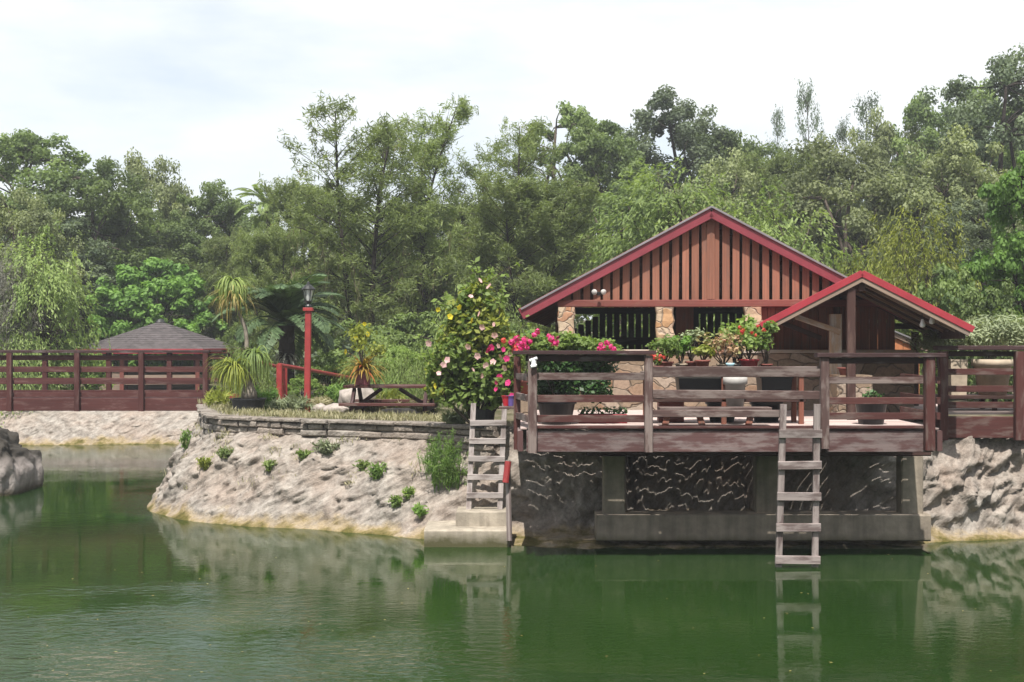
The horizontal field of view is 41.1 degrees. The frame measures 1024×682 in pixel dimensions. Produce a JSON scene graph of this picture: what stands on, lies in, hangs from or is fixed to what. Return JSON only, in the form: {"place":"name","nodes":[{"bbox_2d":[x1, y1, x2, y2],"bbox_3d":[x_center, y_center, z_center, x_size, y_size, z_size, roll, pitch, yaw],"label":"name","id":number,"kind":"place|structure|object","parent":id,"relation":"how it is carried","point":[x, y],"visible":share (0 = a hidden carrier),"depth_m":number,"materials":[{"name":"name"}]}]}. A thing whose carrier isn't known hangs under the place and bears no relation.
{"place":"outdoors","nodes":[
{"label":"outdoors","id":0,"kind":"place"},
{"bbox_2d":[0,444,1023,681],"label":"water","id":1,"kind":"structure","parent":0,"point":[95,554],"depth_m":13.58,"materials":[{"name":"liquid"}]},
{"bbox_2d":[0,427,43,495],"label":"boulder","id":2,"kind":"object","parent":1,"relation":"in","point":[21,469],"visible":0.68,"depth_m":23.71,"materials":[{"name":"stone"}]},
{"bbox_2d":[505,460,511,540],"bbox_3d":[-0.045,2.027,17.374,0.073,1.014,0.220,0,0,-8],"label":"mooring post","id":3,"kind":"object","parent":1,"relation":"in","point":[508,514],"visible":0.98,"depth_m":17.31,"materials":[{"name":"brown wood"}]},
{"bbox_2d":[0,411,1023,549],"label":"rock bank","id":4,"kind":"object","parent":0,"point":[973,489],"visible":0.41,"depth_m":19.00,"materials":[{"name":"stone"}]},
{"bbox_2d":[0,350,232,410],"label":"footbridge","id":5,"kind":"object","parent":4,"relation":"on","point":[77,398],"visible":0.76,"depth_m":27.58,"materials":[{"name":"brown wood"}]},
{"bbox_2d":[203,383,231,407],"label":"shrub","id":6,"kind":"object","parent":4,"relation":"on","point":[218,397],"visible":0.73,"depth_m":23.82,"materials":[{"name":"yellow plant"}]},
{"bbox_2d":[197,330,282,404],"bbox_3d":[-5.654,0.841,28.958,2.142,2.155,1.919,0,0,15],"label":"shrub","id":7,"kind":"object","parent":4,"relation":"on","point":[241,351],"visible":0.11,"depth_m":28.83,"materials":[{"name":"green plant"}]},
{"bbox_2d":[203,272,277,411],"bbox_3d":[-4.444,0.022,22.359,1.280,2.276,1.055,0,0,0],"label":"ponytail palm","id":8,"kind":"object","parent":4,"relation":"on","point":[231,289],"visible":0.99,"depth_m":22.22,"materials":[{"name":"green plant"}]},
{"bbox_2d":[228,346,275,416],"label":"shrub","id":9,"kind":"object","parent":4,"relation":"on","point":[264,388],"visible":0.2,"depth_m":25.16,"materials":[{"name":"green plant"}]},
{"bbox_2d":[229,362,353,398],"bbox_3d":[-4.423,0.827,28.056,2.080,0.970,8.376,0,0,10],"label":"handrail","id":10,"kind":"object","parent":4,"relation":"on","point":[282,376],"visible":0.42,"depth_m":25.21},
{"bbox_2d":[163,398,451,489],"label":"dry grass","id":11,"kind":"structure","parent":4,"relation":"on","point":[226,409],"depth_m":20.78,"materials":[{"name":"plant"}]},
{"bbox_2d":[196,404,508,455],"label":"stone wall","id":12,"kind":"structure","parent":4,"relation":"on","point":[210,419],"depth_m":19.96,"materials":[{"name":"stone"}]},
{"bbox_2d":[413,256,541,427],"bbox_3d":[-0.469,0.036,18.649,1.763,2.361,1.208,0,0,0],"label":"hibiscus bush","id":13,"kind":"object","parent":12,"relation":"on","point":[451,382],"visible":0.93,"depth_m":18.42,"materials":[{"name":"green plant"}]},
{"bbox_2d":[419,427,475,491],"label":"feathery weed","id":14,"kind":"object","parent":4,"relation":"on","point":[448,464],"visible":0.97,"depth_m":18.36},
{"bbox_2d":[424,506,508,546],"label":"concrete steps","id":15,"kind":"structure","parent":4,"relation":"on","point":[479,527],"depth_m":17.36,"materials":[{"name":"concrete"}]},
{"bbox_2d":[466,403,506,508],"bbox_3d":[-0.335,1.553,18.125,0.547,1.452,0.304,0,0,0],"label":"wooden ladder","id":16,"kind":"object","parent":15,"relation":"on","point":[472,458],"visible":0.81,"depth_m":18.07,"materials":[{"name":"grey wood"}]},
{"bbox_2d":[513,351,945,540],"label":"timber deck","id":17,"kind":"structure","parent":4,"relation":"on","point":[909,445],"depth_m":15.97,"materials":[{"name":"paint"}]},
{"bbox_2d":[509,328,625,424],"bbox_3d":[0.692,0.432,16.695,1.456,1.175,1.270,0,0,0],"label":"potted bougainvillea","id":18,"kind":"object","parent":17,"relation":"on","point":[535,340],"visible":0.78,"depth_m":16.62,"materials":[{"name":"pink plant"}]},
{"bbox_2d":[578,406,627,422],"bbox_3d":[1.127,0.915,17.000,0.626,0.210,0.180,0,0,0],"label":"planter trough","id":19,"kind":"object","parent":17,"relation":"on","point":[617,411],"visible":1,"depth_m":16.98,"materials":[{"name":"plant"}]},
{"bbox_2d":[657,406,771,425],"bbox_3d":[2.435,0.915,16.450,1.340,0.239,0.280,0,0,0],"label":"bench","id":20,"kind":"object","parent":17,"relation":"on","point":[701,422],"visible":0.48,"depth_m":16.32,"materials":[{"name":"brown wood"}]},
{"bbox_2d":[640,371,805,423],"bbox_3d":[2.623,0.701,17.000,2.000,0.638,0.550,0,0,0],"label":"plant table","id":21,"kind":"object","parent":17,"relation":"on","point":[793,404],"visible":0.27,"depth_m":16.75,"materials":[{"name":"brown wood"}]},
{"bbox_2d":[645,334,682,365],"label":"potted fern","id":22,"kind":"object","parent":21,"relation":"on","point":[666,346],"visible":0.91,"depth_m":16.74,"materials":[{"name":"green plant"}]},
{"bbox_2d":[674,377,720,389],"bbox_3d":[2.332,0.536,17.000,0.593,0.193,0.410,0,0,0],"label":"nursery tub","id":23,"kind":"object","parent":21,"relation":"on","point":[698,383],"visible":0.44,"depth_m":16.82,"materials":[{"name":"black plastic"}]},
{"bbox_2d":[692,344,718,365],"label":"potted plant","id":24,"kind":"object","parent":21,"relation":"on","point":[702,350],"visible":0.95,"depth_m":16.76,"materials":[{"name":"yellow plant"}]},
{"bbox_2d":[695,328,745,365],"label":"potted plant","id":25,"kind":"object","parent":21,"relation":"on","point":[730,350],"visible":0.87,"depth_m":16.85,"materials":[{"name":"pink plant"}]},
{"bbox_2d":[718,314,756,365],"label":"potted plant","id":26,"kind":"object","parent":21,"relation":"on","point":[748,322],"visible":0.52,"depth_m":17.07,"materials":[{"name":"green plant"}]},
{"bbox_2d":[726,324,773,365],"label":"potted geranium","id":27,"kind":"object","parent":21,"relation":"on","point":[751,339],"visible":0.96,"depth_m":16.75,"materials":[{"name":"plant"}]},
{"bbox_2d":[753,320,779,365],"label":"potted plant","id":28,"kind":"object","parent":21,"relation":"on","point":[770,327],"visible":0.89,"depth_m":16.81,"materials":[{"name":"green plant"}]},
{"bbox_2d":[755,377,793,390],"bbox_3d":[3.262,0.536,17.000,0.412,0.193,0.410,0,0,0],"label":"nursery tub","id":29,"kind":"object","parent":21,"relation":"on","point":[776,383],"visible":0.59,"depth_m":16.82,"materials":[{"name":"black plastic"}]},
{"bbox_2d":[723,377,747,405],"bbox_3d":[2.732,0.636,16.720,0.298,0.400,0.297,0,0,0],"label":"grey planter","id":30,"kind":"object","parent":17,"relation":"on","point":[734,383],"visible":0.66,"depth_m":16.62,"materials":[{"name":"ceramic"}]},
{"bbox_2d":[775,404,821,566],"bbox_3d":[3.314,1.802,15.820,0.541,2.141,0.095,0,0,0],"label":"wooden ladder","id":31,"kind":"object","parent":17,"relation":"attached to","point":[814,497],"visible":0.87,"depth_m":15.78,"materials":[{"name":"grey wood"}]},
{"bbox_2d":[829,374,871,412],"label":"stone block","id":32,"kind":"structure","parent":17,"relation":"on","point":[837,390],"depth_m":17.80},
{"bbox_2d":[758,270,974,412],"bbox_3d":[4.800,0.055,19.202,2.700,1.930,3.345,0,0,8],"label":"porch","id":33,"kind":"object","parent":17,"relation":"on","point":[909,308],"visible":0.69,"depth_m":17.68,"materials":[{"name":"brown wood"}]},
{"bbox_2d":[855,387,886,424],"bbox_3d":[4.405,0.791,16.750,0.420,0.457,0.420,0,0,0],"label":"black tub","id":34,"kind":"object","parent":17,"relation":"on","point":[870,408],"visible":0.42,"depth_m":16.62,"materials":[{"name":"plastic"}]},
{"bbox_2d":[910,346,1023,439],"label":"side deck","id":35,"kind":"structure","parent":4,"relation":"on","point":[981,426],"depth_m":18.42,"materials":[{"name":"red wood"}]},
{"bbox_2d":[935,394,1012,409],"bbox_3d":[6.717,0.863,19.250,1.600,0.204,0.620,0,0,0],"label":"wooden stand","id":36,"kind":"object","parent":35,"relation":"on","point":[982,398],"visible":0.41,"depth_m":18.94,"materials":[{"name":"brown wood"}]},
{"bbox_2d":[906,320,979,394],"bbox_3d":[6.063,0.224,19.387,1.269,1.072,0.775,0,0,-25],"label":"square planter","id":37,"kind":"object","parent":36,"relation":"on","point":[930,339],"visible":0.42,"depth_m":19.19,"materials":[{"name":"ceramic"}]},
{"bbox_2d":[950,312,1023,394],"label":"planter","id":38,"kind":"object","parent":36,"relation":"on","point":[1000,328],"visible":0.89,"depth_m":19.04,"materials":[{"name":"plant"}]},
{"bbox_2d":[0,0,1023,319],"label":"sky","id":39,"kind":"structure","parent":0,"point":[206,86],"materials":[{"name":"white"}]},
{"bbox_2d":[49,320,1012,426],"bbox_3d":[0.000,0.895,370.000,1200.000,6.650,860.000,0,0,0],"label":"ground","id":40,"kind":"structure","parent":0,"point":[510,417],"depth_m":22.79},
{"bbox_2d":[0,239,56,389],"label":"mossy shrub","id":41,"kind":"object","parent":40,"relation":"on","point":[3,284],"visible":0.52,"depth_m":36.63,"materials":[{"name":"plant"}]},
{"bbox_2d":[0,318,85,426],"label":"shrub","id":42,"kind":"object","parent":40,"relation":"on","point":[25,375],"visible":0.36,"depth_m":36.02,"materials":[{"name":"green plant"}]},
{"bbox_2d":[0,184,87,347],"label":"oak tree","id":43,"kind":"object","parent":40,"relation":"on","point":[35,219],"visible":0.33,"depth_m":42.80,"materials":[{"name":"green plant"}]},
{"bbox_2d":[0,128,106,314],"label":"oak tree","id":44,"kind":"object","parent":40,"relation":"on","point":[19,148],"visible":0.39,"depth_m":53.42,"materials":[{"name":"green plant"}]},
{"bbox_2d":[0,213,112,389],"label":"willow tree","id":45,"kind":"object","parent":40,"relation":"on","point":[53,290],"visible":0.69,"depth_m":37.13,"materials":[{"name":"green plant"}]},
{"bbox_2d":[0,209,129,349],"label":"oak tree","id":46,"kind":"object","parent":40,"relation":"on","point":[70,228],"visible":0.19,"depth_m":49.43,"materials":[{"name":"green plant"}]},
{"bbox_2d":[29,343,115,389],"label":"shrub","id":47,"kind":"object","parent":40,"relation":"on","point":[96,375],"visible":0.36,"depth_m":37.79,"materials":[{"name":"green plant"}]},
{"bbox_2d":[17,156,163,362],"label":"oak tree","id":48,"kind":"object","parent":40,"relation":"on","point":[110,204],"visible":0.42,"depth_m":51.21,"materials":[{"name":"green plant"}]},
{"bbox_2d":[68,209,191,329],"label":"oak tree","id":49,"kind":"object","parent":40,"relation":"on","point":[116,226],"visible":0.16,"depth_m":53.15,"materials":[{"name":"green plant"}]},
{"bbox_2d":[96,146,208,323],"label":"oak tree","id":50,"kind":"object","parent":40,"relation":"on","point":[168,203],"visible":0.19,"depth_m":56.60,"materials":[{"name":"green plant"}]},
{"bbox_2d":[85,257,226,366],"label":"maple tree","id":51,"kind":"object","parent":40,"relation":"on","point":[161,281],"visible":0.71,"depth_m":48.13,"materials":[{"name":"green plant"}]},
{"bbox_2d":[76,319,242,389],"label":"gazebo","id":52,"kind":"object","parent":40,"relation":"on","point":[160,334],"visible":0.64,"depth_m":43.68,"materials":[{"name":"grey"}]},
{"bbox_2d":[130,222,230,326],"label":"oak tree","id":53,"kind":"object","parent":40,"relation":"on","point":[166,234],"visible":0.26,"depth_m":52.76,"materials":[{"name":"green plant"}]},
{"bbox_2d":[161,179,257,366],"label":"oak tree","id":54,"kind":"object","parent":40,"relation":"on","point":[213,208],"visible":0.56,"depth_m":54.36,"materials":[{"name":"green plant"}]},
{"bbox_2d":[184,226,259,366],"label":"cypress tree","id":55,"kind":"object","parent":40,"relation":"on","point":[217,249],"visible":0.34,"depth_m":49.15,"materials":[{"name":"green plant"}]},
{"bbox_2d":[212,322,254,373],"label":"shrub","id":56,"kind":"object","parent":40,"relation":"on","point":[227,334],"visible":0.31,"depth_m":48.69,"materials":[{"name":"green plant"}]},
{"bbox_2d":[212,218,321,373],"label":"cypress tree","id":57,"kind":"object","parent":40,"relation":"on","point":[251,247],"visible":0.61,"depth_m":40.67,"materials":[{"name":"green plant"}]},
{"bbox_2d":[233,184,303,280],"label":"cabbage palm","id":58,"kind":"object","parent":40,"relation":"on","point":[259,210],"visible":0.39,"depth_m":49.75,"materials":[{"name":"green plant"}]},
{"bbox_2d":[211,273,352,390],"bbox_3d":[-4.847,-0.056,28.996,2.726,2.707,2.892,0,0,14],"label":"date palm","id":59,"kind":"object","parent":40,"relation":"on","point":[284,304],"visible":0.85,"depth_m":28.64,"materials":[{"name":"green plant"}]},
{"bbox_2d":[276,392,314,411],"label":"grass tuft","id":60,"kind":"object","parent":40,"relation":"on","point":[294,402],"visible":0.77,"depth_m":22.22,"materials":[{"name":"plant"}]},
{"bbox_2d":[288,378,323,399],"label":"shrub","id":61,"kind":"object","parent":40,"relation":"on","point":[297,384],"visible":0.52,"depth_m":26.68,"materials":[{"name":"green plant"}]},
{"bbox_2d":[301,281,314,411],"bbox_3d":[-3.370,0.105,22.600,0.222,2.192,0.222,0,0,0],"label":"lamp post","id":62,"kind":"object","parent":40,"relation":"on","point":[308,288],"visible":0.95,"depth_m":22.55,"materials":[{"name":"red metal"}]},
{"bbox_2d":[257,170,368,360],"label":"cypress tree","id":63,"kind":"object","parent":40,"relation":"on","point":[283,193],"visible":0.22,"depth_m":44.37,"materials":[{"name":"green plant"}]},
{"bbox_2d":[291,352,355,393],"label":"shrub","id":64,"kind":"object","parent":40,"relation":"on","point":[332,364],"visible":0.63,"depth_m":28.78,"materials":[{"name":"green plant"}]},
{"bbox_2d":[338,388,376,409],"bbox_3d":[-2.618,1.023,23.189,0.598,0.591,0.565,0,0,-31],"label":"white rock","id":65,"kind":"object","parent":40,"relation":"on","point":[344,395],"visible":0.38,"depth_m":23.05,"materials":[{"name":"stone"}]},
{"bbox_2d":[300,318,417,388],"bbox_3d":[-3.439,0.433,33.044,3.076,1.965,2.602,0,0,33],"label":"shrub","id":66,"kind":"object","parent":40,"relation":"on","point":[337,353],"visible":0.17,"depth_m":32.71,"materials":[{"name":"green plant"}]},
{"bbox_2d":[269,89,453,355],"bbox_3d":[-4.497,-2.886,40.108,5.334,8.663,5.810,0,0,-10],"label":"cypress tree","id":67,"kind":"object","parent":40,"relation":"on","point":[351,305],"visible":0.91,"depth_m":39.40,"materials":[{"name":"green plant"}]},
{"bbox_2d":[331,323,408,394],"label":"shrub","id":68,"kind":"object","parent":40,"relation":"on","point":[376,360],"visible":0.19,"depth_m":25.35,"materials":[{"name":"green plant"}]},
{"bbox_2d":[338,384,437,416],"bbox_3d":[-1.894,0.967,21.862,1.490,0.530,1.620,0,0,3],"label":"picnic table","id":69,"kind":"object","parent":40,"relation":"on","point":[362,404],"visible":0.7,"depth_m":21.55,"materials":[{"name":"red wood"}]},
{"bbox_2d":[336,321,389,386],"bbox_3d":[-2.390,0.193,21.700,0.972,1.057,1.003,0,0,0],"label":"potted croton","id":70,"kind":"object","parent":69,"relation":"on","point":[364,372],"visible":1,"depth_m":21.59,"materials":[{"name":"plant"}]},
{"bbox_2d":[372,343,428,398],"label":"shrub","id":71,"kind":"object","parent":40,"relation":"on","point":[401,369],"visible":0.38,"depth_m":23.72,"materials":[{"name":"green plant"}]},
{"bbox_2d":[335,199,466,351],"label":"cypress tree","id":72,"kind":"object","parent":40,"relation":"on","point":[378,259],"visible":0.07,"depth_m":43.27,"materials":[{"name":"green plant"}]},
{"bbox_2d":[371,344,432,397],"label":"shrub","id":73,"kind":"object","parent":40,"relation":"on","point":[398,350],"visible":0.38,"depth_m":24.28,"materials":[{"name":"green plant"}]},
{"bbox_2d":[383,311,460,383],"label":"shrub","id":74,"kind":"object","parent":40,"relation":"on","point":[403,325],"visible":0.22,"depth_m":33.64,"materials":[{"name":"green plant"}]},
{"bbox_2d":[368,92,490,335],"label":"cypress tree","id":75,"kind":"object","parent":40,"relation":"on","point":[429,150],"visible":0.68,"depth_m":41.44,"materials":[{"name":"green plant"}]},
{"bbox_2d":[401,355,461,411],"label":"shrub","id":76,"kind":"object","parent":40,"relation":"on","point":[413,391],"visible":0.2,"depth_m":22.71,"materials":[{"name":"green plant"}]},
{"bbox_2d":[422,191,510,351],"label":"cypress tree","id":77,"kind":"object","parent":40,"relation":"on","point":[462,217],"visible":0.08,"depth_m":45.11,"materials":[{"name":"green plant"}]},
{"bbox_2d":[404,282,537,375],"bbox_3d":[-0.870,0.524,31.112,3.419,3.905,3.816,0,0,5],"label":"shrub","id":78,"kind":"object","parent":40,"relation":"on","point":[446,318],"visible":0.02,"depth_m":30.69,"materials":[{"name":"green plant"}]},
{"bbox_2d":[1,163,991,336],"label":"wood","id":79,"kind":"object","parent":40,"relation":"on","point":[581,318],"visible":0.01,"depth_m":76.33,"materials":[{"name":"plant"}]},
{"bbox_2d":[443,115,573,320],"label":"cypress tree","id":80,"kind":"object","parent":40,"relation":"on","point":[520,158],"visible":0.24,"depth_m":43.66,"materials":[{"name":"green plant"}]},
{"bbox_2d":[28,313,1011,386],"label":"undergrowth","id":81,"kind":"object","parent":40,"relation":"on","point":[345,346],"visible":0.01,"depth_m":42.33,"materials":[{"name":"green plant"}]},
{"bbox_2d":[440,167,619,373],"bbox_3d":[0.655,-1.754,39.063,5.578,6.393,4.091,0,0,-29],"label":"cypress tree","id":82,"kind":"object","parent":40,"relation":"on","point":[548,217],"visible":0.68,"depth_m":38.56,"materials":[{"name":"green plant"}]},
{"bbox_2d":[510,100,623,318],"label":"oak tree","id":83,"kind":"object","parent":40,"relation":"on","point":[567,111],"visible":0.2,"depth_m":55.51,"materials":[{"name":"green plant"}]},
{"bbox_2d":[546,115,657,336],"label":"oak tree","id":84,"kind":"object","parent":40,"relation":"on","point":[595,148],"visible":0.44,"depth_m":52.83,"materials":[{"name":"green plant"}]},
{"bbox_2d":[563,183,673,336],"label":"oak tree","id":85,"kind":"object","parent":40,"relation":"on","point":[594,219],"visible":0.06,"depth_m":46.25,"materials":[{"name":"green plant"}]},
{"bbox_2d":[563,156,743,349],"bbox_3d":[4.048,-1.593,36.185,4.882,6.530,5.526,0,0,-31],"label":"willow tree","id":86,"kind":"object","parent":40,"relation":"on","point":[661,223],"visible":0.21,"depth_m":35.40,"materials":[{"name":"green plant"}]},
{"bbox_2d":[598,84,728,318],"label":"oak tree","id":87,"kind":"object","parent":40,"relation":"on","point":[647,123],"visible":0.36,"depth_m":58.34,"materials":[{"name":"green plant"}]},
{"bbox_2d":[658,118,762,327],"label":"oak tree","id":88,"kind":"object","parent":40,"relation":"on","point":[723,143],"visible":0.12,"depth_m":58.47,"materials":[{"name":"green plant"}]},
{"bbox_2d":[519,206,915,429],"bbox_3d":[3.400,-0.346,26.823,5.836,3.332,13.325,0,0,3],"label":"cabin","id":89,"kind":"object","parent":40,"relation":"on","point":[681,276],"visible":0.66,"depth_m":20.34,"materials":[{"name":"brown wood"}]},
{"bbox_2d":[665,146,785,317],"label":"oak tree","id":90,"kind":"object","parent":40,"relation":"on","point":[741,179],"visible":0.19,"depth_m":49.00,"materials":[{"name":"green plant"}]},
{"bbox_2d":[710,140,780,190],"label":"oak tree","id":91,"kind":"object","parent":40,"relation":"on","point":[770,150],"visible":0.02,"depth_m":59.34,"materials":[{"name":"green plant"}]},
{"bbox_2d":[699,169,863,336],"bbox_3d":[7.037,-1.427,37.194,5.399,6.179,5.078,0,0,26],"label":"willow tree","id":92,"kind":"object","parent":40,"relation":"on","point":[764,208],"visible":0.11,"depth_m":36.58,"materials":[{"name":"green plant"}]},
{"bbox_2d":[737,140,863,260],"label":"cypress tree","id":93,"kind":"object","parent":40,"relation":"on","point":[770,171],"visible":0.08,"depth_m":48.82,"materials":[{"name":"green plant"}]},
{"bbox_2d":[794,77,836,261],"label":"cedar tree","id":94,"kind":"object","parent":40,"relation":"on","point":[807,99],"visible":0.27,"depth_m":60.96,"materials":[{"name":"green plant"}]},
{"bbox_2d":[754,131,944,278],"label":"oak tree","id":95,"kind":"object","parent":40,"relation":"on","point":[837,166],"visible":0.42,"depth_m":45.08,"materials":[{"name":"green plant"}]},
{"bbox_2d":[842,88,883,208],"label":"cedar tree","id":96,"kind":"object","parent":40,"relation":"on","point":[862,112],"visible":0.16,"depth_m":61.79,"materials":[{"name":"green plant"}]},
{"bbox_2d":[833,243,922,332],"bbox_3d":[8.587,-0.003,32.125,3.619,4.924,3.330,0,0,-45],"label":"bamboo clump","id":97,"kind":"object","parent":40,"relation":"on","point":[869,268],"visible":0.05,"depth_m":32.12,"materials":[{"name":"green plant"}]},
{"bbox_2d":[836,105,944,265],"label":"oak tree","id":98,"kind":"object","parent":40,"relation":"on","point":[882,133],"visible":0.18,"depth_m":57.48,"materials":[{"name":"green plant"}]},
{"bbox_2d":[860,91,980,239],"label":"oak tree","id":99,"kind":"object","parent":40,"relation":"on","point":[917,111],"visible":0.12,"depth_m":56.93,"materials":[{"name":"green plant"}]},
{"bbox_2d":[856,198,991,392],"bbox_3d":[9.003,-0.280,29.894,3.408,5.740,3.021,0,0,23],"label":"bamboo clump","id":100,"kind":"object","parent":40,"relation":"on","point":[909,271],"visible":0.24,"depth_m":29.74,"materials":[{"name":"green plant"}]},
{"bbox_2d":[895,262,984,394],"bbox_3d":[8.447,-0.009,26.383,1.798,3.046,1.891,0,0,-10],"label":"shrub","id":101,"kind":"object","parent":40,"relation":"on","point":[943,278],"visible":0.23,"depth_m":26.14,"materials":[{"name":"green plant"}]},
{"bbox_2d":[860,123,1023,304],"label":"oak tree","id":102,"kind":"object","parent":40,"relation":"on","point":[955,171],"visible":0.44,"depth_m":42.95,"materials":[{"name":"green plant"}]},
{"bbox_2d":[899,197,1023,367],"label":"oak tree","id":103,"kind":"object","parent":40,"relation":"on","point":[976,241],"visible":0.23,"depth_m":37.54,"materials":[{"name":"green plant"}]},
{"bbox_2d":[917,43,1023,312],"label":"oak tree","id":104,"kind":"object","parent":40,"relation":"on","point":[1008,78],"visible":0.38,"depth_m":47.24,"materials":[{"name":"green plant"}]},
{"bbox_2d":[926,78,1016,286],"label":"oak tree","id":105,"kind":"object","parent":40,"relation":"on","point":[990,124],"visible":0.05,"depth_m":56.09,"materials":[{"name":"green plant"}]},
{"bbox_2d":[947,278,1023,401],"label":"shrub","id":106,"kind":"object","parent":40,"relation":"on","point":[999,303],"visible":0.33,"depth_m":25.30,"materials":[{"name":"green plant"}]},
{"bbox_2d":[958,151,1023,342],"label":"maple tree","id":107,"kind":"object","parent":40,"relation":"on","point":[1004,195],"visible":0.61,"depth_m":26.86,"materials":[{"name":"green plant"}]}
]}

